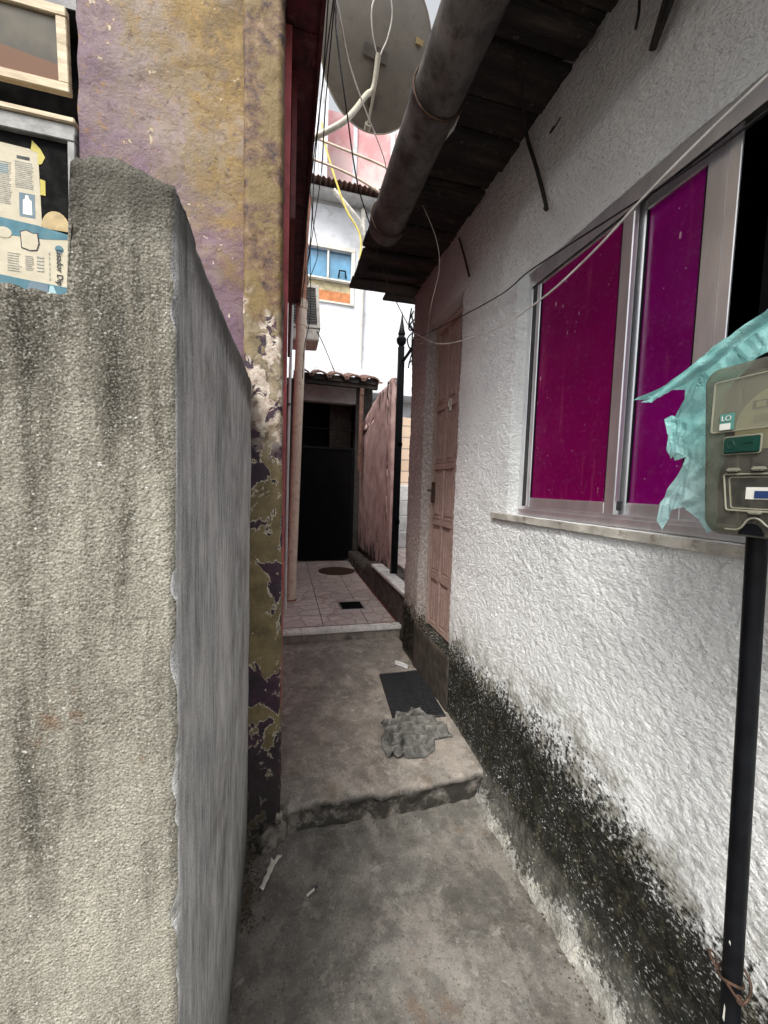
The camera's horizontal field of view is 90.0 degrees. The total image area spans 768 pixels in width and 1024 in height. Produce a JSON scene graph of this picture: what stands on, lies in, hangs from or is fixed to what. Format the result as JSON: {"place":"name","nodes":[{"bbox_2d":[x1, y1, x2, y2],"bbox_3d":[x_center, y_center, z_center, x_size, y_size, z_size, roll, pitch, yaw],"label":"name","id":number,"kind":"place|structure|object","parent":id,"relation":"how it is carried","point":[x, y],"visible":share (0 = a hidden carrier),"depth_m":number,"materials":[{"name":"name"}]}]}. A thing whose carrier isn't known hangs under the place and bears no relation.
{"place":"outdoors","nodes":[
{"label":"outdoors","id":0,"kind":"place"},
{"bbox_2d":[312,64,328,279],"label":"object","id":1,"kind":"structure","parent":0,"point":[319,157],"depth_m":10.03,"materials":[{"name":"concrete"}]},
{"bbox_2d":[321,122,361,258],"bbox_3d":[-0.628,-4.723,5.707,0.652,1.852,0.030,1,4,-15],"label":"yellow hose","id":2,"kind":"object","parent":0,"point":[354,223],"visible":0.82,"depth_m":5.70,"materials":[{"name":"yellow plastic"}]},
{"bbox_2d":[314,158,378,192],"bbox_3d":[-0.350,-4.079,4.791,1.610,0.526,0.028,1,4,-15],"label":"service pipe","id":3,"kind":"object","parent":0,"point":[349,174],"visible":0.41,"depth_m":4.75,"materials":[{"name":"beige plastic"}]},
{"bbox_2d":[284,173,414,526],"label":"white house","id":4,"kind":"structure","parent":0,"point":[359,331],"depth_m":8.70,"materials":[{"name":"paint"}]},
{"bbox_2d":[307,241,354,306],"bbox_3d":[-1.263,-5.326,8.626,1.200,1.240,0.120,1,4,-15],"label":"window","id":5,"kind":"structure","parent":4,"relation":"in","point":[330,266],"depth_m":8.68,"materials":[{"name":"white metal"}]},
{"bbox_2d":[318,139,386,168],"bbox_3d":[-0.339,-4.388,4.771,1.606,0.347,0.028,1,4,-15],"label":"service pipe","id":6,"kind":"object","parent":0,"point":[354,153],"visible":0.48,"depth_m":4.75,"materials":[{"name":"beige plastic"}]},
{"bbox_2d":[308,110,398,283],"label":"pink building","id":7,"kind":"structure","parent":0,"point":[365,144],"depth_m":11.45,"materials":[{"name":"pink paint"}]},
{"bbox_2d":[328,0,440,112],"label":"sky","id":8,"kind":"structure","parent":0,"point":[432,5],"materials":[{"name":"white"}]},
{"bbox_2d":[398,548,405,572],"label":"side yard paving","id":9,"kind":"structure","parent":0,"point":[401,558],"depth_m":5.29,"materials":[{"name":"grey concrete"}]},
{"bbox_2d":[398,486,407,547],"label":"wall","id":10,"kind":"structure","parent":9,"relation":"on","point":[403,515],"depth_m":6.41,"materials":[{"name":"paint"}]},
{"bbox_2d":[400,417,410,484],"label":"block wall","id":11,"kind":"structure","parent":10,"relation":"on","point":[406,429],"depth_m":6.87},
{"bbox_2d":[228,559,605,1023],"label":"ground","id":12,"kind":"structure","parent":0,"point":[433,954],"depth_m":1.29,"materials":[{"name":"grey concrete"}]},
{"bbox_2d":[0,155,250,1023],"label":"boundary wall","id":13,"kind":"structure","parent":12,"relation":"on","point":[125,444],"depth_m":0.46,"materials":[{"name":"grey concrete"}]},
{"bbox_2d":[0,0,325,842],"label":"purple house","id":14,"kind":"structure","parent":12,"relation":"on","point":[208,108],"depth_m":1.42,"materials":[{"name":"paint"}]},
{"bbox_2d":[0,142,41,225],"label":"newspaper page","id":15,"kind":"object","parent":14,"relation":"attached to","point":[20,198],"visible":1,"depth_m":1.29,"materials":[{"name":"beige paper"}]},
{"bbox_2d":[31,141,44,164],"bbox_3d":[-1.165,-1.208,1.293,0.040,0.074,0.001,1,4,-15],"label":"tape strip","id":16,"kind":"object","parent":15,"relation":"attached to","point":[36,149],"visible":1,"depth_m":1.29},
{"bbox_2d":[40,179,45,195],"bbox_3d":[-1.158,-1.101,1.303,0.015,0.051,0.001,1,4,-15],"label":"tape strip","id":17,"kind":"object","parent":15,"relation":"attached to","point":[42,188],"visible":1,"depth_m":1.30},
{"bbox_2d":[0,217,67,293],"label":"printed flyer","id":18,"kind":"object","parent":14,"relation":"attached to","point":[33,256],"visible":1,"depth_m":1.31,"materials":[{"name":"paper"}]},
{"bbox_2d":[0,118,79,234],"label":"window","id":19,"kind":"structure","parent":14,"relation":"in","point":[58,148],"depth_m":1.30,"materials":[{"name":"black glass"}]},
{"bbox_2d":[41,211,67,231],"bbox_3d":[-1.126,-0.999,1.318,0.086,0.062,0.001,1,4,-15],"label":"round card","id":20,"kind":"object","parent":14,"relation":"attached to","point":[54,220],"visible":0.81,"depth_m":1.32,"materials":[{"name":"beige paper"}]},
{"bbox_2d":[284,305,293,608],"bbox_3d":[-0.956,-0.515,3.849,0.054,3.028,0.044,1,4,-15],"label":"conduit","id":21,"kind":"object","parent":14,"relation":"attached to","point":[287,473],"visible":0.92,"depth_m":3.85,"materials":[{"name":"white plastic"}]},
{"bbox_2d":[287,197,311,601],"bbox_3d":[-0.925,-1.159,4.129,0.203,4.281,0.124,1,4,-15],"label":"drainpipe","id":22,"kind":"object","parent":14,"relation":"attached to","point":[301,322],"visible":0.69,"depth_m":4.11,"materials":[{"name":"beige plastic"}]},
{"bbox_2d":[307,189,317,285],"bbox_3d":[-0.754,-2.699,3.783,0.128,0.755,0.654,2,4,-1],"label":"hanging wire","id":23,"kind":"object","parent":22,"relation":"hanging from","point":[315,237],"visible":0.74,"depth_m":4.00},
{"bbox_2d":[292,284,320,350],"bbox_3d":[-1.039,-2.491,4.987,0.390,0.692,0.500,1,4,-15],"label":"air conditioner","id":24,"kind":"object","parent":14,"relation":"attached to","point":[312,340],"visible":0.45,"depth_m":4.78,"materials":[{"name":"white metal"}]},
{"bbox_2d":[317,331,334,370],"bbox_3d":[-0.729,-2.040,4.876,0.270,0.446,0.046,-1,5,-37],"label":"drain wire","id":25,"kind":"object","parent":24,"relation":"hanging from","point":[325,350],"visible":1,"depth_m":4.85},
{"bbox_2d":[302,200,312,377],"bbox_3d":[-0.710,-2.065,3.681,0.057,1.403,0.557,1,4,-19],"label":"hanging wire","id":26,"kind":"object","parent":14,"relation":"hanging from","point":[310,302],"visible":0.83,"depth_m":3.79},
{"bbox_2d":[300,0,328,304],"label":"eave wire","id":27,"kind":"object","parent":14,"relation":"attached to","point":[316,131],"visible":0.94,"depth_m":2.06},
{"bbox_2d":[302,0,333,305],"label":"eave wire","id":28,"kind":"object","parent":14,"relation":"attached to","point":[317,130],"visible":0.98,"depth_m":1.93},
{"bbox_2d":[306,6,334,302],"bbox_3d":[-0.489,-2.020,2.678,0.029,0.065,2.700,1,4,-14],"label":"eave wire","id":29,"kind":"object","parent":14,"relation":"attached to","point":[323,134],"visible":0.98,"depth_m":1.94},
{"bbox_2d":[336,0,386,168],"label":"power cable","id":30,"kind":"object","parent":14,"relation":"attached to","point":[354,78],"visible":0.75,"depth_m":1.97,"materials":[{"name":"black rubber"}]},
{"bbox_2d":[314,0,430,141],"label":"satellite dish","id":31,"kind":"object","parent":14,"relation":"attached to","point":[386,41],"visible":0.82,"depth_m":3.66,"materials":[{"name":"beige paint"}]},
{"bbox_2d":[254,810,287,856],"bbox_3d":[-0.470,1.325,1.615,0.140,0.129,0.113,0,4,-28],"label":"rubble heap","id":32,"kind":"object","parent":12,"relation":"on","point":[269,839],"visible":0.97,"depth_m":1.60,"materials":[{"name":"grey concrete"}]},
{"bbox_2d":[260,855,281,889],"bbox_3d":[-0.445,1.384,1.483,0.038,0.007,0.142,3,4,14],"label":"paper scrap","id":33,"kind":"object","parent":12,"relation":"on","point":[269,871],"visible":1,"depth_m":1.48,"materials":[{"name":"white paper"}]},
{"bbox_2d":[306,885,317,896],"bbox_3d":[-0.266,1.398,1.417,0.009,0.009,0.046,5,5,43],"label":"cigarette butt","id":34,"kind":"object","parent":12,"relation":"on","point":[312,890],"visible":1,"depth_m":1.41,"materials":[{"name":"paper"}]},
{"bbox_2d":[283,559,394,628],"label":"tiled floor","id":35,"kind":"structure","parent":12,"relation":"on","point":[319,596],"depth_m":4.34,"materials":[{"name":"tile"}]},
{"bbox_2d":[284,378,372,561],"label":"end wall","id":36,"kind":"structure","parent":35,"relation":"on","point":[331,407],"depth_m":6.62,"materials":[{"name":"paint"}]},
{"bbox_2d":[297,426,353,559],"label":"metal gate","id":37,"kind":"structure","parent":36,"relation":"attached to","point":[325,505],"depth_m":6.42,"materials":[{"name":"black metal"}]},
{"bbox_2d":[293,369,383,470],"bbox_3d":[-0.759,-1.500,6.166,1.377,1.655,0.600,1,4,-15],"label":"tiled canopy","id":38,"kind":"object","parent":36,"relation":"attached to","point":[347,380],"visible":0.96,"depth_m":5.96,"materials":[{"name":"tile"}]},
{"bbox_2d":[318,567,353,574],"bbox_3d":[-0.716,0.885,5.780,0.540,0.008,0.540,1,4,-15],"label":"manhole cover","id":39,"kind":"object","parent":35,"relation":"on","point":[336,570],"visible":1,"depth_m":5.75,"materials":[{"name":"metal"}]},
{"bbox_2d":[285,569,397,628],"bbox_3d":[-0.666,0.962,4.676,1.046,0.010,2.369,1,4,-15],"label":"red floor edging","id":40,"kind":"object","parent":35,"relation":"on","point":[384,606],"visible":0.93,"depth_m":3.84,"materials":[{"name":"paint"}]},
{"bbox_2d":[283,622,400,635],"bbox_3d":[-0.374,1.060,3.482,1.095,0.036,0.095,1,4,-15],"label":"floor nosing","id":41,"kind":"object","parent":35,"relation":"on","point":[337,629],"visible":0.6,"depth_m":3.45,"materials":[{"name":"white stone"}]},
{"bbox_2d":[338,601,365,609],"bbox_3d":[-0.351,1.002,4.123,0.260,0.010,0.280,1,4,-15],"label":"floor drain","id":42,"kind":"object","parent":35,"relation":"on","point":[354,605],"visible":1,"depth_m":4.10,"materials":[{"name":"metal"}]},
{"bbox_2d":[348,551,404,640],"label":"side yard curb","id":43,"kind":"structure","parent":12,"relation":"on","point":[390,597],"depth_m":4.46,"materials":[{"name":"grey concrete"}]},
{"bbox_2d":[357,378,396,569],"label":"pink garden wall","id":44,"kind":"structure","parent":43,"relation":"on","point":[375,506],"depth_m":5.20,"materials":[{"name":"pink paint"}]},
{"bbox_2d":[371,564,404,596],"bbox_3d":[0.096,0.715,4.083,0.145,0.033,1.500,1,4,-15],"label":"curb coping","id":45,"kind":"object","parent":43,"relation":"on","point":[396,582],"visible":0.6,"depth_m":4.09,"materials":[{"name":"grey concrete"}]},
{"bbox_2d":[390,312,410,573],"bbox_3d":[0.255,-0.701,3.813,0.110,2.834,0.942,1,4,-15],"label":"gate post","id":46,"kind":"object","parent":45,"relation":"on","point":[401,342],"visible":0.98,"depth_m":4.19,"materials":[{"name":"black metal"}]},
{"bbox_2d":[280,636,482,833],"bbox_3d":[-0.215,1.278,2.627,1.140,0.150,1.836,1,4,-15],"label":"landing","id":47,"kind":"object","parent":12,"relation":"on","point":[338,766],"visible":0.75,"depth_m":2.01,"materials":[{"name":"grey concrete"}]},
{"bbox_2d":[283,629,399,643],"bbox_3d":[-0.366,1.124,3.477,1.070,0.089,0.037,1,4,-15],"label":"step riser","id":48,"kind":"object","parent":47,"relation":"on","point":[338,636],"visible":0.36,"depth_m":3.45,"materials":[{"name":"grey concrete"}]},
{"bbox_2d":[395,660,409,668],"bbox_3d":[0.135,1.183,2.985,0.141,0.013,0.082,4,4,29],"label":"clear wrapper","id":49,"kind":"object","parent":47,"relation":"on","point":[401,664],"visible":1,"depth_m":2.98,"materials":[{"name":"grey plastic"}]},
{"bbox_2d":[379,670,445,718],"bbox_3d":[0.158,1.212,2.584,0.329,0.015,0.576,1,4,-11],"label":"doormat","id":50,"kind":"object","parent":47,"relation":"on","point":[404,691],"visible":0.89,"depth_m":2.56,"materials":[{"name":"black rubber"}]},
{"bbox_2d":[380,707,452,757],"bbox_3d":[0.169,1.214,2.154,0.415,0.063,0.387,1,4,-15],"label":"floor rag","id":51,"kind":"object","parent":47,"relation":"on","point":[414,732],"visible":1,"depth_m":2.11,"materials":[{"name":"grey fabric"}]},
{"bbox_2d":[239,658,605,1023],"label":"debris","id":52,"kind":"object","parent":12,"relation":"on","point":[246,902],"visible":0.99,"depth_m":1.39,"materials":[{"name":"grey plant"}]},
{"bbox_2d":[349,0,767,1023],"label":"white stucco house","id":53,"kind":"structure","parent":12,"relation":"on","point":[571,622],"depth_m":1.31,"materials":[{"name":"paint"}]},
{"bbox_2d":[334,0,410,328],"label":"power cable","id":54,"kind":"object","parent":53,"relation":"attached to","point":[335,9],"visible":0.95,"depth_m":1.75,"materials":[{"name":"grey rubber"}]},
{"bbox_2d":[407,308,413,367],"bbox_3d":[0.239,-1.425,3.190,0.090,0.526,0.070,1,4,-15],"label":"wire tangle","id":55,"kind":"object","parent":53,"relation":"attached to","point":[412,338],"visible":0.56,"depth_m":3.18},
{"bbox_2d":[419,205,439,343],"bbox_3d":[0.285,-1.418,2.486,0.108,0.533,0.855,2,4,5],"label":"loose wire","id":56,"kind":"object","parent":53,"relation":"hanging from","point":[438,272],"visible":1,"depth_m":2.10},
{"bbox_2d":[427,311,462,641],"bbox_3d":[0.428,-0.209,2.603,0.109,2.148,0.536,1,4,-15],"label":"door","id":57,"kind":"structure","parent":53,"relation":"in","point":[442,490],"depth_m":2.66,"materials":[{"name":"pink wood"}]},
{"bbox_2d":[446,117,458,138],"bbox_3d":[0.253,-1.607,1.638,0.056,0.002,0.240,0,4,-22],"label":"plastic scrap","id":58,"kind":"object","parent":53,"relation":"on","point":[451,130],"visible":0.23,"depth_m":1.61,"materials":[{"name":"grey plastic"}]},
{"bbox_2d":[412,73,767,344],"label":"power cable","id":59,"kind":"object","parent":53,"relation":"attached to","point":[744,97],"visible":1,"depth_m":1.04,"materials":[{"name":"grey plastic"}]},
{"bbox_2d":[412,108,767,337],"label":"power cable","id":60,"kind":"object","parent":53,"relation":"attached to","point":[705,156],"visible":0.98,"depth_m":1.08,"materials":[{"name":"plastic"}]},
{"bbox_2d":[517,73,767,542],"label":"window","id":61,"kind":"structure","parent":53,"relation":"in","point":[654,298],"depth_m":1.23,"materials":[{"name":"glass"}]},
{"bbox_2d":[718,458,767,1023],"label":"meter post","id":62,"kind":"object","parent":12,"relation":"on","point":[746,724],"visible":0.78,"depth_m":0.73,"materials":[{"name":"black metal"}]},
{"bbox_2d":[708,948,752,1006],"bbox_3d":[0.680,0.907,0.757,0.044,0.046,0.071,1,4,-15],"label":"wire tie","id":63,"kind":"object","parent":62,"relation":"attached to","point":[716,964],"visible":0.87,"depth_m":0.74,"materials":[{"name":"metal"}]},
{"bbox_2d":[710,367,767,538],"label":"electricity meter","id":64,"kind":"object","parent":62,"relation":"attached to","point":[747,442],"visible":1,"depth_m":0.65,"materials":[{"name":"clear plastic"}]},
{"bbox_2d":[635,309,767,533],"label":"teal cloth","id":65,"kind":"object","parent":64,"relation":"hanging from","point":[692,489],"visible":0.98,"depth_m":0.78,"materials":[{"name":"plastic"}]}
]}

